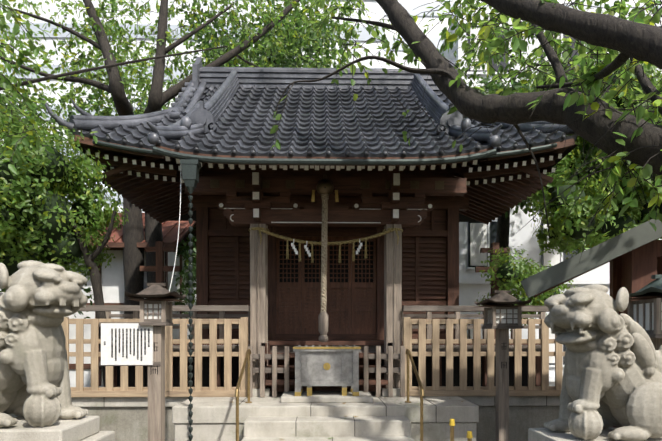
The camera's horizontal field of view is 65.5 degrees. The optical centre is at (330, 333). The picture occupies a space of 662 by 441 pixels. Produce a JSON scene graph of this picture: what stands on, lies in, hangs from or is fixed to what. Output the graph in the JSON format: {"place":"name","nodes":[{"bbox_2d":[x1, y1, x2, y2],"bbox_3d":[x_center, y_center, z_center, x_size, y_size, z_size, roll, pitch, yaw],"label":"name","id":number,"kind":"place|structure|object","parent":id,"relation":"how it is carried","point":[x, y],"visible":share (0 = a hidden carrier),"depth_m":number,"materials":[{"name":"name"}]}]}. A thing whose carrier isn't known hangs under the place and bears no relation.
{"place":"outdoors","nodes":[
{"label":"outdoors","id":0,"kind":"place"},
{"bbox_2d":[0,0,383,290],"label":"building left back","id":1,"kind":"structure","parent":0,"point":[374,6],"depth_m":33.64,"materials":[{"name":"grey"}]},
{"bbox_2d":[270,0,661,262],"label":"cherry tree","id":2,"kind":"object","parent":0,"point":[628,39],"depth_m":4.13,"materials":[{"name":"green plant"}]},
{"bbox_2d":[384,0,661,68],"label":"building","id":3,"kind":"structure","parent":0,"point":[433,36],"depth_m":40.05,"materials":[{"name":"grey"}]},
{"bbox_2d":[439,7,661,385],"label":"building","id":4,"kind":"structure","parent":0,"point":[474,237],"depth_m":14.01,"materials":[{"name":"paint"}]},
{"bbox_2d":[476,35,661,330],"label":"trees","id":5,"kind":"object","parent":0,"point":[567,243],"depth_m":8.60,"materials":[{"name":"green plant"}]},
{"label":"ground","id":6,"kind":"structure","parent":0,"visible":0},
{"bbox_2d":[0,106,128,386],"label":"tree","id":7,"kind":"object","parent":6,"relation":"on","point":[8,233],"depth_m":6.48,"materials":[{"name":"green plant"}]},
{"bbox_2d":[66,212,195,386],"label":"building","id":8,"kind":"structure","parent":6,"relation":"on","point":[112,280],"depth_m":11.04,"materials":[{"name":"paint"}]},
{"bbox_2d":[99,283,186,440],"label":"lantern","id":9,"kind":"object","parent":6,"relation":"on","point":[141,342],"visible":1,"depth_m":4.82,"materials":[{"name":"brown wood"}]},
{"bbox_2d":[0,0,370,318],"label":"cherry tree","id":10,"kind":"object","parent":6,"relation":"on","point":[30,104],"depth_m":10.13,"materials":[{"name":"green plant"}]},
{"bbox_2d":[235,349,251,440],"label":"handrail","id":11,"kind":"object","parent":6,"relation":"on","point":[247,357],"visible":1,"depth_m":5.69,"materials":[{"name":"gold metal"}]},
{"bbox_2d":[0,0,548,318],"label":"trees","id":12,"kind":"object","parent":6,"relation":"on","point":[289,59],"depth_m":13.45,"materials":[{"name":"green plant"}]},
{"bbox_2d":[71,385,559,440],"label":"stone base platform","id":13,"kind":"structure","parent":6,"relation":"on","point":[270,418],"depth_m":5.98,"materials":[{"name":"stone"}]},
{"bbox_2d":[61,305,249,396],"bbox_3d":[-2.335,0.231,6.815,2.490,1.205,0.150,0,0,-1],"label":"fence","id":14,"kind":"object","parent":13,"relation":"on","point":[139,389],"visible":0.77,"depth_m":6.78,"materials":[{"name":"brown wood"}]},
{"bbox_2d":[105,163,545,386],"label":"shrine building","id":15,"kind":"structure","parent":13,"relation":"on","point":[430,260],"depth_m":8.27,"materials":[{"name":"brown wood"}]},
{"bbox_2d":[74,134,577,224],"bbox_3d":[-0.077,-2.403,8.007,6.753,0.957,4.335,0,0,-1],"label":"roof eaves","id":16,"kind":"object","parent":15,"relation":"on","point":[499,184],"visible":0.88,"depth_m":7.36,"materials":[{"name":"brown wood"}]},
{"bbox_2d":[169,164,180,290],"bbox_3d":[-1.800,-1.201,5.933,0.177,1.551,0.025,0,0,16],"label":"white cord","id":17,"kind":"object","parent":16,"relation":"hanging from","point":[179,225],"visible":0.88,"depth_m":5.92,"materials":[{"name":"white fabric"}]},
{"bbox_2d":[180,159,200,440],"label":"rain chain","id":18,"kind":"object","parent":16,"relation":"hanging from","point":[190,171],"visible":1,"depth_m":5.85,"materials":[{"name":"green metal"}]},
{"bbox_2d":[41,57,578,156],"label":"roof tiles","id":19,"kind":"object","parent":16,"relation":"on","point":[221,110],"visible":0.96,"depth_m":7.31,"materials":[{"name":"grey tile"}]},
{"bbox_2d":[276,236,375,333],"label":"lattice doors","id":20,"kind":"structure","parent":15,"relation":"on","point":[351,297],"depth_m":8.30,"materials":[{"name":"brown wood"}]},
{"bbox_2d":[185,172,466,396],"bbox_3d":[-0.072,-0.631,7.451,3.780,2.930,1.625,0,0,-1],"label":"porch frame","id":21,"kind":"object","parent":13,"relation":"on","point":[392,209],"visible":0.96,"depth_m":6.90,"materials":[{"name":"wood"}]},
{"bbox_2d":[311,174,338,341],"bbox_3d":[-0.079,-0.991,6.784,0.265,2.210,0.244,0,0,41],"label":"bell rope","id":22,"kind":"object","parent":21,"relation":"attached to","point":[324,187],"visible":1,"depth_m":6.76,"materials":[{"name":"beige fabric"}]},
{"bbox_2d":[248,227,402,262],"bbox_3d":[-0.068,-1.173,6.965,2.106,0.478,0.325,0,0,-1],"label":"shimenawa rope","id":23,"kind":"object","parent":21,"relation":"attached to","point":[268,232],"visible":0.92,"depth_m":6.82,"materials":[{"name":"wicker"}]},
{"bbox_2d":[248,346,404,396],"bbox_3d":[-0.059,0.499,6.772,2.060,0.670,0.075,0,0,-1],"label":"fence","id":24,"kind":"object","parent":13,"relation":"on","point":[378,369],"visible":0.85,"depth_m":6.75,"materials":[{"name":"brown wood"}]},
{"bbox_2d":[261,341,391,391],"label":"wooden steps","id":25,"kind":"structure","parent":13,"relation":"on","point":[371,382],"depth_m":7.12,"materials":[{"name":"brown wood"}]},
{"bbox_2d":[293,345,360,395],"bbox_3d":[-0.054,0.456,6.511,0.830,0.615,0.446,0,0,-1],"label":"offering box","id":26,"kind":"object","parent":13,"relation":"on","point":[327,365],"visible":1,"depth_m":6.33,"materials":[{"name":"metal"}]},
{"bbox_2d":[201,396,546,440],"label":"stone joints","id":27,"kind":"object","parent":13,"relation":"on","point":[353,417],"visible":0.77,"depth_m":5.93,"materials":[{"name":"grey stone"}]},
{"bbox_2d":[402,306,564,395],"bbox_3d":[2.229,0.231,6.904,2.540,1.205,0.150,0,0,-1],"label":"fence","id":28,"kind":"object","parent":13,"relation":"on","point":[489,389],"visible":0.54,"depth_m":6.86,"materials":[{"name":"brown wood"}]},
{"bbox_2d":[0,416,661,440],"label":"komainu pedestals","id":29,"kind":"object","parent":6,"relation":"on","point":[85,428],"visible":0.79,"depth_m":2.98,"materials":[{"name":"stone"}]},
{"bbox_2d":[0,260,87,427],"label":"guardian lion statue","id":30,"kind":"object","parent":29,"relation":"on","point":[39,301],"visible":1,"depth_m":2.93,"materials":[{"name":"stone"}]},
{"bbox_2d":[544,284,661,440],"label":"guardian lion statue","id":31,"kind":"object","parent":29,"relation":"on","point":[612,373],"visible":1,"depth_m":2.80,"materials":[{"name":"stone"}]},
{"bbox_2d":[405,349,423,440],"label":"handrail","id":32,"kind":"object","parent":6,"relation":"on","point":[408,353],"visible":1,"depth_m":5.58,"materials":[{"name":"gold metal"}]},
{"bbox_2d":[449,419,472,440],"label":"stakes","id":33,"kind":"object","parent":6,"relation":"on","point":[469,437],"visible":1,"depth_m":4.94,"materials":[{"name":"yellow"}]},
{"bbox_2d":[474,290,531,440],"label":"lantern","id":34,"kind":"object","parent":6,"relation":"on","point":[502,315],"visible":1,"depth_m":5.92,"materials":[{"name":"brown wood"}]},
{"bbox_2d":[520,219,661,427],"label":"sub shrine","id":35,"kind":"object","parent":6,"relation":"on","point":[633,256],"visible":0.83,"depth_m":4.65,"materials":[{"name":"grey"}]},
{"bbox_2d":[628,275,661,349],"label":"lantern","id":36,"kind":"object","parent":6,"relation":"on","point":[645,309],"visible":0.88,"depth_m":4.00,"materials":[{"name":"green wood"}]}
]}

